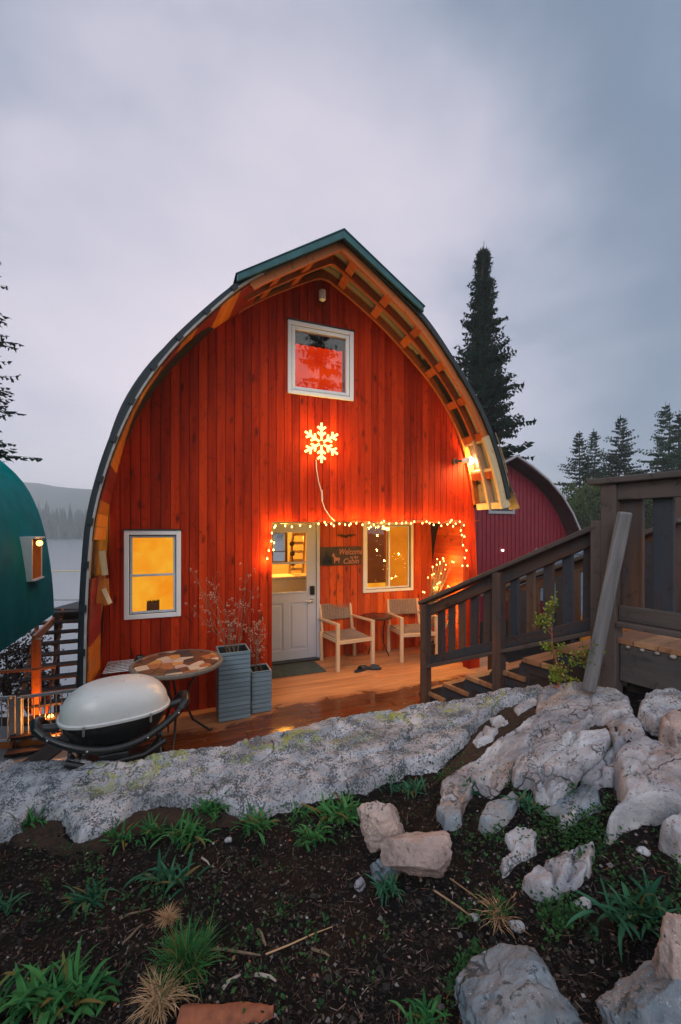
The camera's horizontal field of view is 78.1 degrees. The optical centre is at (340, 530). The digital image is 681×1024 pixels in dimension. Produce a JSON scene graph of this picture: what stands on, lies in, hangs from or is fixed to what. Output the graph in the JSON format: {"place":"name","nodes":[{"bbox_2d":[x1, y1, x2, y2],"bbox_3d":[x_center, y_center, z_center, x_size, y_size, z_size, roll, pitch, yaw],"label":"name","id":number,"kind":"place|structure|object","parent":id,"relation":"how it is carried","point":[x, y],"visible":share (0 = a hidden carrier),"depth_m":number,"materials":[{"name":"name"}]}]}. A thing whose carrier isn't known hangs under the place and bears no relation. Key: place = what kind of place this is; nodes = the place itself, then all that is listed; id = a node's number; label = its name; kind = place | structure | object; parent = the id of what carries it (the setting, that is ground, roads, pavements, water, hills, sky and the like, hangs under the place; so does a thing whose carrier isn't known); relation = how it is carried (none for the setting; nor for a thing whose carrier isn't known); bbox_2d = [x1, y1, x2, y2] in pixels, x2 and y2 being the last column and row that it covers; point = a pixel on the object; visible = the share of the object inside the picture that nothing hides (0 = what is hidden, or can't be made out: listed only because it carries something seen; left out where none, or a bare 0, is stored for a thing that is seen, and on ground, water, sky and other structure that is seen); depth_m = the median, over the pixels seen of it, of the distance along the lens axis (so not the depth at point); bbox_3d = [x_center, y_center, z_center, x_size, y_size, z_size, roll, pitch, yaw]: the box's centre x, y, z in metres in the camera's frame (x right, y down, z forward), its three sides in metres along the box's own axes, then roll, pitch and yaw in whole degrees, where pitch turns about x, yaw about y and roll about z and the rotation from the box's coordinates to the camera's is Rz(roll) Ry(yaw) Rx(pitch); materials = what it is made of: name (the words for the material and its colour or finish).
{"place":"outdoors","nodes":[
{"label":"outdoors","id":0,"kind":"place"},
{"bbox_2d":[0,726,33,762],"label":"path","id":1,"kind":"structure","parent":0,"point":[19,758],"depth_m":7.28,"materials":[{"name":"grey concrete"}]},
{"bbox_2d":[0,732,60,748],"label":"timber sleeper","id":2,"kind":"object","parent":1,"relation":"on","point":[22,743],"visible":0.33,"depth_m":7.44,"materials":[{"name":"brown wood"}]},
{"bbox_2d":[0,688,76,745],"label":"white railing","id":3,"kind":"object","parent":2,"relation":"on","point":[15,715],"visible":0.71,"depth_m":7.41,"materials":[{"name":"grey paint"}]},
{"bbox_2d":[4,608,78,757],"bbox_3d":[-5.663,2.920,8.616,1.383,2.222,2.949,0,0,-26],"label":"open stair","id":4,"kind":"object","parent":1,"relation":"on","point":[34,656],"visible":0.54,"depth_m":8.15,"materials":[{"name":"brown wood"}]},
{"bbox_2d":[0,665,55,672],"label":"guard rail","id":5,"kind":"object","parent":4,"relation":"attached to","point":[28,669],"visible":1,"depth_m":7.59,"materials":[{"name":"brown wood"}]},
{"bbox_2d":[0,460,53,651],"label":"teal building","id":6,"kind":"structure","parent":0,"point":[26,597],"depth_m":6.42,"materials":[{"name":"paint"}]},
{"bbox_2d":[47,516,82,538],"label":"hills","id":7,"kind":"structure","parent":0,"point":[65,537],"depth_m":246.21,"materials":[{"name":"grey"}]},
{"bbox_2d":[38,501,283,538],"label":"forest","id":8,"kind":"object","parent":7,"relation":"on","point":[54,525],"visible":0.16,"depth_m":241.45,"materials":[{"name":"grey plant"}]},
{"bbox_2d":[0,536,283,716],"bbox_3d":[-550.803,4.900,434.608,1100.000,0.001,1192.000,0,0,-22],"label":"lake","id":9,"kind":"structure","parent":0,"point":[65,554],"depth_m":37.36,"materials":[{"name":"grey liquid"}]},
{"bbox_2d":[23,482,277,535],"bbox_3d":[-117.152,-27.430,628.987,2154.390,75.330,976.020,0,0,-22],"label":"hills","id":10,"kind":"structure","parent":0,"point":[57,497],"depth_m":436.73,"materials":[{"name":"grey"}]},
{"bbox_2d":[0,613,680,1023],"bbox_3d":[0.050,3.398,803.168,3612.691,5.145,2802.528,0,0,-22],"label":"ground","id":11,"kind":"structure","parent":0,"point":[352,865],"depth_m":1.64,"materials":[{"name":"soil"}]},
{"bbox_2d":[0,890,31,915],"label":"leafy plant","id":12,"kind":"object","parent":11,"relation":"on","point":[7,904],"visible":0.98,"depth_m":1.80,"materials":[{"name":"green plant"}]},
{"bbox_2d":[0,262,42,462],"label":"spruce tree","id":13,"kind":"object","parent":11,"relation":"on","point":[3,453],"visible":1,"depth_m":11.68,"materials":[{"name":"green plant"}]},
{"bbox_2d":[0,629,63,703],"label":"bush","id":14,"kind":"object","parent":11,"relation":"on","point":[10,652],"visible":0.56,"depth_m":9.49,"materials":[{"name":"grey plant"}]},
{"bbox_2d":[0,667,66,716],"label":"bush","id":15,"kind":"object","parent":11,"relation":"on","point":[43,685],"visible":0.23,"depth_m":8.94,"materials":[{"name":"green plant"}]},
{"bbox_2d":[52,601,78,712],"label":"lake deck","id":16,"kind":"structure","parent":11,"relation":"on","point":[73,606],"depth_m":9.85,"materials":[{"name":"brown wood"}]},
{"bbox_2d":[0,935,132,1023],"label":"leafy plant","id":17,"kind":"object","parent":11,"relation":"on","point":[39,996],"visible":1,"depth_m":1.36,"materials":[{"name":"green plant"}]},
{"bbox_2d":[60,877,122,915],"bbox_3d":[-1.058,1.570,1.802,0.276,0.141,0.160,0,0,-22],"label":"leafy plant","id":18,"kind":"object","parent":11,"relation":"on","point":[83,900],"visible":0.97,"depth_m":1.79,"materials":[{"name":"green plant"}]},
{"bbox_2d":[98,817,141,854],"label":"leafy plant","id":19,"kind":"object","parent":11,"relation":"on","point":[116,835],"visible":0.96,"depth_m":2.16,"materials":[{"name":"green plant"}]},
{"bbox_2d":[137,813,171,849],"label":"leafy plant","id":20,"kind":"object","parent":11,"relation":"on","point":[150,830],"visible":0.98,"depth_m":2.21,"materials":[{"name":"green plant"}]},
{"bbox_2d":[122,959,200,1023],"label":"dry grass tuft","id":21,"kind":"object","parent":11,"relation":"on","point":[163,1003],"visible":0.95,"depth_m":1.33,"materials":[{"name":"plant"}]},
{"bbox_2d":[122,841,211,903],"bbox_3d":[-0.773,1.523,1.869,0.354,0.163,0.231,0,0,3],"label":"leafy plant","id":22,"kind":"object","parent":11,"relation":"on","point":[170,875],"visible":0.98,"depth_m":1.87,"materials":[{"name":"green plant"}]},
{"bbox_2d":[151,901,182,930],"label":"dry grass tuft","id":23,"kind":"object","parent":11,"relation":"on","point":[165,917],"visible":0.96,"depth_m":1.67,"materials":[{"name":"plant"}]},
{"bbox_2d":[141,905,230,1007],"bbox_3d":[-0.511,1.429,1.422,0.305,0.174,0.326,0,0,-22],"label":"grass tuft","id":24,"kind":"object","parent":11,"relation":"on","point":[189,953],"visible":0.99,"depth_m":1.42,"materials":[{"name":"green plant"}]},
{"bbox_2d":[157,808,221,855],"bbox_3d":[-0.783,1.550,2.142,0.286,0.149,0.242,0,0,26],"label":"leafy plant","id":25,"kind":"object","parent":11,"relation":"on","point":[190,830],"visible":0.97,"depth_m":2.15,"materials":[{"name":"green plant"}]},
{"bbox_2d":[177,1001,273,1023],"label":"bark slab","id":26,"kind":"object","parent":11,"relation":"on","point":[198,1013],"depth_m":1.27,"materials":[{"name":"brown wood"}]},
{"bbox_2d":[230,799,281,845],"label":"leafy plant","id":27,"kind":"object","parent":11,"relation":"on","point":[256,822],"visible":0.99,"depth_m":2.20,"materials":[{"name":"green plant"}]},
{"bbox_2d":[22,646,507,761],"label":"wooden deck","id":28,"kind":"structure","parent":11,"relation":"on","point":[393,683],"depth_m":4.72,"materials":[{"name":"brown wood"}]},
{"bbox_2d":[29,674,189,768],"bbox_3d":[-1.624,1.487,3.045,1.002,0.826,0.628,0,0,-22],"label":"gas grill","id":29,"kind":"object","parent":28,"relation":"on","point":[110,718],"visible":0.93,"depth_m":2.85,"materials":[{"name":"beige metal"}]},
{"bbox_2d":[102,659,168,732],"bbox_3d":[-1.935,1.586,4.005,0.554,0.628,0.356,0,0,-22],"label":"wire rack","id":30,"kind":"object","parent":28,"relation":"on","point":[109,667],"visible":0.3,"depth_m":3.94,"materials":[{"name":"metal"}]},
{"bbox_2d":[129,649,222,749],"bbox_3d":[-1.466,1.538,3.779,0.786,0.721,0.786,0,0,-22],"label":"mosaic table","id":31,"kind":"object","parent":28,"relation":"on","point":[173,666],"visible":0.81,"depth_m":3.71,"materials":[{"name":"brown tile"}]},
{"bbox_2d":[216,643,249,722],"bbox_3d":[-1.110,1.558,4.326,0.310,0.685,0.300,0,0,-22],"label":"planter box","id":32,"kind":"object","parent":28,"relation":"on","point":[232,686],"visible":0.88,"depth_m":4.19,"materials":[{"name":"grey metal"}]},
{"bbox_2d":[185,562,259,652],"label":"dry branches","id":33,"kind":"object","parent":32,"relation":"on","point":[219,622],"visible":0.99,"depth_m":4.30,"materials":[{"name":"brown plant"}]},
{"bbox_2d":[250,663,271,713],"bbox_3d":[-0.866,1.683,4.484,0.210,0.435,0.250,0,0,-22],"label":"planter box","id":34,"kind":"object","parent":28,"relation":"on","point":[260,690],"visible":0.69,"depth_m":4.37,"materials":[{"name":"grey metal"}]},
{"bbox_2d":[243,604,266,671],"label":"dry branches","id":35,"kind":"object","parent":34,"relation":"on","point":[257,644],"visible":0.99,"depth_m":4.50,"materials":[{"name":"brown plant"}]},
{"bbox_2d":[272,661,325,678],"bbox_3d":[-0.638,1.891,5.712,0.780,0.010,0.460,0,0,-22],"label":"door mat","id":36,"kind":"object","parent":28,"relation":"on","point":[294,669],"depth_m":5.69,"materials":[{"name":"grey fabric"}]},
{"bbox_2d":[318,602,374,671],"bbox_3d":[0.063,1.499,6.053,0.595,0.805,0.711,0,0,-26],"label":"patio chair","id":37,"kind":"object","parent":28,"relation":"on","point":[338,636],"visible":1,"depth_m":6.07,"materials":[{"name":"brown wood"}]},
{"bbox_2d":[360,613,392,655],"bbox_3d":[0.540,1.587,6.294,0.490,0.617,0.490,0,0,-22],"label":"side table","id":38,"kind":"object","parent":28,"relation":"on","point":[384,617],"visible":0.77,"depth_m":6.30,"materials":[{"name":"brown wood"}]},
{"bbox_2d":[386,598,437,662],"bbox_3d":[1.068,1.499,6.419,0.595,0.805,0.711,0,0,-13],"label":"patio chair","id":39,"kind":"object","parent":28,"relation":"on","point":[401,606],"visible":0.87,"depth_m":6.55,"materials":[{"name":"brown wood"}]},
{"bbox_2d":[419,557,453,654],"bbox_3d":[1.505,1.152,6.308,0.782,1.495,0.314,0,0,-22],"label":"twig tree","id":40,"kind":"object","parent":28,"relation":"on","point":[432,618],"visible":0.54,"depth_m":6.25,"materials":[{"name":"black plastic"}]},
{"bbox_2d":[418,470,680,703],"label":"wooden stair","id":41,"kind":"object","parent":28,"relation":"on","point":[644,658],"visible":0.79,"depth_m":3.24,"materials":[{"name":"brown wood"}]},
{"bbox_2d":[0,684,542,842],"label":"granite ledge","id":42,"kind":"object","parent":11,"relation":"on","point":[356,753],"visible":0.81,"depth_m":2.61,"materials":[{"name":"grey stone"}]},
{"bbox_2d":[10,807,242,855],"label":"soil","id":43,"kind":"structure","parent":42,"relation":"on","point":[40,832],"depth_m":2.25,"materials":[{"name":"brown soil"}]},
{"bbox_2d":[6,805,49,831],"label":"leafy plant","id":44,"kind":"object","parent":43,"relation":"on","point":[28,822],"visible":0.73,"depth_m":2.33,"materials":[{"name":"green plant"}]},
{"bbox_2d":[184,788,232,827],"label":"leafy plant","id":45,"kind":"object","parent":43,"relation":"on","point":[214,807],"visible":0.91,"depth_m":2.31,"materials":[{"name":"green plant"}]},
{"bbox_2d":[76,228,519,757],"bbox_3d":[-1.207,0.685,7.550,4.994,7.631,6.905,0,0,-22],"label":"red cabin","id":46,"kind":"object","parent":11,"relation":"on","point":[247,379],"visible":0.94,"depth_m":4.74,"materials":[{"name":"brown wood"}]},
{"bbox_2d":[122,529,181,619],"bbox_3d":[-1.936,0.440,4.344,0.554,0.920,0.200,0,0,-22],"label":"window","id":47,"kind":"structure","parent":46,"relation":"in","point":[152,557],"depth_m":4.37,"materials":[{"name":"white plastic"}]},
{"bbox_2d":[272,573,305,592],"bbox_3d":[-0.857,1.320,6.961,1.057,1.160,0.460,0,0,-22],"label":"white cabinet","id":48,"kind":"object","parent":46,"relation":"in","point":[294,582],"visible":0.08,"depth_m":6.77,"materials":[{"name":"wood"}]},
{"bbox_2d":[272,524,315,661],"bbox_3d":[-0.769,0.890,6.039,0.890,1.960,0.105,0,0,-22],"label":"door","id":49,"kind":"structure","parent":46,"relation":"in","point":[293,613],"depth_m":6.11,"materials":[{"name":"white wood"}]},
{"bbox_2d":[288,533,305,573],"bbox_3d":[-0.759,0.373,7.334,0.312,0.767,0.060,0,0,-22],"label":"loft ladder","id":50,"kind":"object","parent":46,"relation":"attached to","point":[301,569],"visible":0.69,"depth_m":7.33,"materials":[{"name":"wood"}]},
{"bbox_2d":[286,317,354,400],"bbox_3d":[-0.318,-1.950,5.213,1.000,1.100,0.605,0,0,-22],"label":"window","id":51,"kind":"structure","parent":46,"relation":"in","point":[314,367],"depth_m":5.04,"materials":[{"name":"white plastic"}]},
{"bbox_2d":[304,423,337,521],"bbox_3d":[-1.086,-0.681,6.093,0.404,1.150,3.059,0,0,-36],"label":"snowflake light","id":52,"kind":"object","parent":46,"relation":"attached to","point":[321,451],"visible":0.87,"depth_m":4.90,"materials":[{"name":"white plastic"}]},
{"bbox_2d":[320,546,362,565],"bbox_3d":[0.021,0.385,6.364,0.683,0.280,0.027,0,0,-22],"label":"welcome sign","id":53,"kind":"object","parent":46,"relation":"attached to","point":[346,555],"visible":1,"depth_m":6.35,"materials":[{"name":"brown wood"}]},
{"bbox_2d":[266,518,467,566],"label":"string lights","id":54,"kind":"object","parent":46,"relation":"attached to","point":[373,522],"visible":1,"depth_m":5.21},
{"bbox_2d":[363,522,412,592],"bbox_3d":[0.740,0.420,6.735,0.900,1.100,0.160,0,0,-22],"label":"window","id":55,"kind":"structure","parent":46,"relation":"in","point":[387,556],"depth_m":6.77,"materials":[{"name":"white plastic"}]},
{"bbox_2d":[291,816,336,851],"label":"leafy plant","id":56,"kind":"object","parent":11,"relation":"on","point":[315,835],"visible":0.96,"depth_m":2.10,"materials":[{"name":"green plant"}]},
{"bbox_2d":[299,789,361,827],"bbox_3d":[-0.009,1.494,2.238,0.385,0.174,0.270,0,0,37],"label":"leafy plant","id":57,"kind":"object","parent":11,"relation":"on","point":[343,807],"visible":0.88,"depth_m":2.23,"materials":[{"name":"green plant"}]},
{"bbox_2d":[3,686,680,1014],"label":"ground cover","id":58,"kind":"object","parent":11,"relation":"on","point":[554,916],"visible":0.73,"depth_m":1.57,"materials":[{"name":"green plant"}]},
{"bbox_2d":[357,800,404,852],"bbox_3d":[0.205,1.427,2.022,0.208,0.252,0.180,-7,-6,-17],"label":"rock","id":59,"kind":"object","parent":11,"relation":"on","point":[379,821],"visible":0.74,"depth_m":1.98,"materials":[{"name":"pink stone"}]},
{"bbox_2d":[370,858,399,883],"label":"rock","id":60,"kind":"object","parent":11,"relation":"on","point":[379,868],"visible":0.67,"depth_m":1.79,"materials":[{"name":"grey stone"}]},
{"bbox_2d":[365,869,405,906],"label":"leafy plant","id":61,"kind":"object","parent":11,"relation":"on","point":[392,887],"visible":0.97,"depth_m":1.72,"materials":[{"name":"green plant"}]},
{"bbox_2d":[371,773,428,798],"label":"leafy plant","id":62,"kind":"object","parent":11,"relation":"on","point":[414,787],"visible":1,"depth_m":2.42,"materials":[{"name":"green plant"}]},
{"bbox_2d":[379,830,451,877],"bbox_3d":[0.331,1.413,1.833,0.315,0.198,0.222,-5,-9,17],"label":"rock","id":63,"kind":"object","parent":11,"relation":"on","point":[423,854],"visible":0.98,"depth_m":1.78,"materials":[{"name":"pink stone"}]},
{"bbox_2d":[388,986,452,1023],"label":"leafy plant","id":64,"kind":"object","parent":11,"relation":"on","point":[426,1016],"visible":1,"depth_m":1.22,"materials":[{"name":"green plant"}]},
{"bbox_2d":[436,797,462,831],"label":"rock","id":65,"kind":"object","parent":11,"relation":"on","point":[449,817],"visible":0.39,"depth_m":2.07,"materials":[{"name":"grey stone"}]},
{"bbox_2d":[472,725,497,747],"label":"rock","id":66,"kind":"object","parent":11,"relation":"on","point":[489,733],"visible":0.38,"depth_m":2.71,"materials":[{"name":"white stone"}]},
{"bbox_2d":[441,707,535,779],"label":"soil","id":67,"kind":"structure","parent":11,"relation":"on","point":[472,753],"depth_m":2.73,"materials":[{"name":"brown soil"}]},
{"bbox_2d":[452,245,536,460],"bbox_3d":[7.297,-5.228,21.288,6.835,18.263,6.782,0,0,40],"label":"spruce tree","id":68,"kind":"object","parent":11,"relation":"on","point":[484,357],"visible":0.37,"depth_m":20.41,"materials":[{"name":"green plant"}]},
{"bbox_2d":[478,791,519,834],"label":"rock","id":69,"kind":"object","parent":11,"relation":"on","point":[502,808],"visible":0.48,"depth_m":1.98,"materials":[{"name":"grey stone"}]},
{"bbox_2d":[473,890,528,937],"bbox_3d":[0.567,1.397,1.510,0.206,0.141,0.181,0,0,8],"label":"dry grass tuft","id":70,"kind":"object","parent":11,"relation":"on","point":[496,915],"visible":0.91,"depth_m":1.51,"materials":[{"name":"plant"}]},
{"bbox_2d":[440,708,594,813],"bbox_3d":[0.983,1.369,2.433,1.213,0.575,0.538,0,0,-22],"label":"rock","id":71,"kind":"object","parent":11,"relation":"on","point":[535,730],"visible":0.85,"depth_m":2.41,"materials":[{"name":"stone"}]},
{"bbox_2d":[454,943,582,1023],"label":"rock","id":72,"kind":"object","parent":11,"relation":"on","point":[501,983],"visible":1,"depth_m":1.14,"materials":[{"name":"grey stone"}]},
{"bbox_2d":[500,826,536,877],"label":"rock","id":73,"kind":"object","parent":11,"relation":"on","point":[526,849],"visible":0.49,"depth_m":1.79,"materials":[{"name":"white stone"}]},
{"bbox_2d":[500,787,539,814],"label":"leafy plant","id":74,"kind":"object","parent":11,"relation":"on","point":[524,802],"visible":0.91,"depth_m":2.01,"materials":[{"name":"green plant"}]},
{"bbox_2d":[513,698,536,715],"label":"rock","id":75,"kind":"object","parent":11,"relation":"on","point":[522,707],"visible":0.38,"depth_m":2.96,"materials":[{"name":"white stone"}]},
{"bbox_2d":[474,455,580,621],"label":"crimson barn","id":76,"kind":"structure","parent":11,"relation":"on","point":[542,515],"depth_m":15.57,"materials":[{"name":"wood"}]},
{"bbox_2d":[522,841,595,902],"bbox_3d":[0.867,1.412,1.620,0.413,0.353,0.266,0,0,0],"label":"rock","id":77,"kind":"object","parent":11,"relation":"on","point":[538,879],"visible":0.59,"depth_m":1.59,"materials":[{"name":"white stone"}]},
{"bbox_2d":[511,728,610,805],"bbox_3d":[1.178,1.350,2.223,0.723,0.544,0.498,0,0,-22],"label":"rock","id":78,"kind":"object","parent":11,"relation":"on","point":[547,773],"visible":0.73,"depth_m":2.14,"materials":[{"name":"white stone"}]},
{"bbox_2d":[509,547,635,630],"bbox_3d":[5.815,2.626,10.248,1.736,4.241,4.535,0,0,0],"label":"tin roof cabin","id":79,"kind":"object","parent":11,"relation":"on","point":[556,563],"visible":0.07,"depth_m":10.21,"materials":[{"name":"red metal"}]},
{"bbox_2d":[543,784,602,819],"bbox_3d":[1.063,1.312,1.902,0.370,0.260,0.275,0,0,-14],"label":"rock","id":80,"kind":"object","parent":11,"relation":"on","point":[588,793],"visible":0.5,"depth_m":1.91,"materials":[{"name":"grey stone"}]},
{"bbox_2d":[554,431,600,527],"bbox_3d":[20.723,-2.037,36.252,7.845,13.112,8.315,0,0,-16],"label":"spruce tree","id":81,"kind":"object","parent":11,"relation":"on","point":[579,457],"visible":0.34,"depth_m":35.82,"materials":[{"name":"green plant"}]},
{"bbox_2d":[560,472,605,529],"bbox_3d":[17.497,-0.033,30.008,3.975,7.870,3.755,0,0,15],"label":"bush","id":82,"kind":"object","parent":11,"relation":"on","point":[587,490],"visible":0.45,"depth_m":29.97,"materials":[{"name":"green plant"}]},
{"bbox_2d":[536,681,633,725],"bbox_3d":[1.621,1.475,2.843,0.668,0.846,0.990,0,0,25],"label":"rock","id":83,"kind":"object","parent":11,"relation":"on","point":[604,706],"visible":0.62,"depth_m":2.77,"materials":[{"name":"stone"}]},
{"bbox_2d":[532,591,568,668],"bbox_3d":[1.515,0.769,3.092,0.286,0.631,0.217,0,0,-22],"label":"shrub","id":84,"kind":"object","parent":83,"relation":"on","point":[549,623],"visible":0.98,"depth_m":3.08,"materials":[{"name":"green plant"}]},
{"bbox_2d":[545,658,579,688],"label":"shrub","id":85,"kind":"object","parent":83,"relation":"on","point":[557,675],"visible":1,"depth_m":2.92,"materials":[{"name":"green plant"}]},
{"bbox_2d":[569,640,606,668],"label":"shrub","id":86,"kind":"object","parent":83,"relation":"on","point":[584,656],"visible":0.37,"depth_m":2.91,"materials":[{"name":"green plant"}]},
{"bbox_2d":[582,511,632,693],"bbox_3d":[1.766,0.488,2.790,0.291,1.226,0.058,0,0,42],"label":"leaning pole","id":87,"kind":"object","parent":83,"relation":"on","point":[623,520],"visible":1,"depth_m":2.77,"materials":[{"name":"grey wood"}]},
{"bbox_2d":[570,491,600,527],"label":"bush","id":88,"kind":"object","parent":11,"relation":"on","point":[580,506],"visible":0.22,"depth_m":27.75,"materials":[{"name":"green plant"}]},
{"bbox_2d":[567,428,606,517],"bbox_3d":[22.761,-2.447,37.703,7.193,13.697,8.287,0,0,0],"label":"spruce tree","id":89,"kind":"object","parent":11,"relation":"on","point":[595,445],"visible":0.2,"depth_m":37.82,"materials":[{"name":"green plant"}]},
{"bbox_2d":[601,762,614,787],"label":"rock","id":90,"kind":"object","parent":11,"relation":"on","point":[607,773],"visible":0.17,"depth_m":1.96,"materials":[{"name":"white stone"}]},
{"bbox_2d":[580,713,645,789],"bbox_3d":[1.473,1.208,2.197,0.331,0.303,0.856,0,0,43],"label":"rock","id":91,"kind":"object","parent":11,"relation":"on","point":[623,724],"visible":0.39,"depth_m":2.21,"materials":[{"name":"stone"}]},
{"bbox_2d":[580,415,658,527],"bbox_3d":[23.624,-2.640,34.920,8.398,14.082,8.583,0,0,15],"label":"spruce tree","id":92,"kind":"object","parent":11,"relation":"on","point":[615,464],"visible":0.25,"depth_m":34.81,"materials":[{"name":"green plant"}]},
{"bbox_2d":[613,731,626,754],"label":"rock","id":93,"kind":"object","parent":11,"relation":"on","point":[619,742],"visible":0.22,"depth_m":2.15,"materials":[{"name":"white stone"}]},
{"bbox_2d":[565,867,680,961],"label":"leafy plant","id":94,"kind":"object","parent":11,"relation":"on","point":[648,891],"visible":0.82,"depth_m":1.38,"materials":[{"name":"green plant"}]},
{"bbox_2d":[595,960,680,1023],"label":"rock","id":95,"kind":"object","parent":11,"relation":"on","point":[642,994],"visible":0.94,"depth_m":1.04,"materials":[{"name":"grey stone"}]},
{"bbox_2d":[603,736,680,844],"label":"rock","id":96,"kind":"object","parent":11,"relation":"on","point":[647,780],"visible":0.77,"depth_m":1.76,"materials":[{"name":"stone"}]},
{"bbox_2d":[636,401,680,529],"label":"spruce tree","id":97,"kind":"object","parent":11,"relation":"on","point":[669,461],"visible":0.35,"depth_m":32.77,"materials":[{"name":"green plant"}]},
{"bbox_2d":[637,688,680,735],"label":"rock","id":98,"kind":"object","parent":11,"relation":"on","point":[655,705],"visible":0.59,"depth_m":2.41,"materials":[{"name":"white stone"}]},
{"bbox_2d":[652,912,680,979],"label":"rock","id":99,"kind":"object","parent":11,"relation":"on","point":[666,958],"visible":0.6,"depth_m":1.08,"materials":[{"name":"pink stone"}]},
{"bbox_2d":[657,410,680,470],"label":"spruce tree","id":100,"kind":"object","parent":11,"relation":"on","point":[678,418],"visible":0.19,"depth_m":33.88,"materials":[{"name":"green plant"}]},
{"bbox_2d":[658,812,680,863],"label":"rock","id":101,"kind":"object","parent":11,"relation":"on","point":[669,844],"visible":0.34,"depth_m":1.56,"materials":[{"name":"stone"}]},
{"bbox_2d":[658,708,680,747],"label":"rock","id":102,"kind":"object","parent":11,"relation":"on","point":[669,733],"visible":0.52,"depth_m":2.02,"materials":[{"name":"beige stone"}]},
{"bbox_2d":[0,0,680,498],"label":"sky","id":103,"kind":"structure","parent":0,"point":[154,153],"materials":[{"name":"grey"}]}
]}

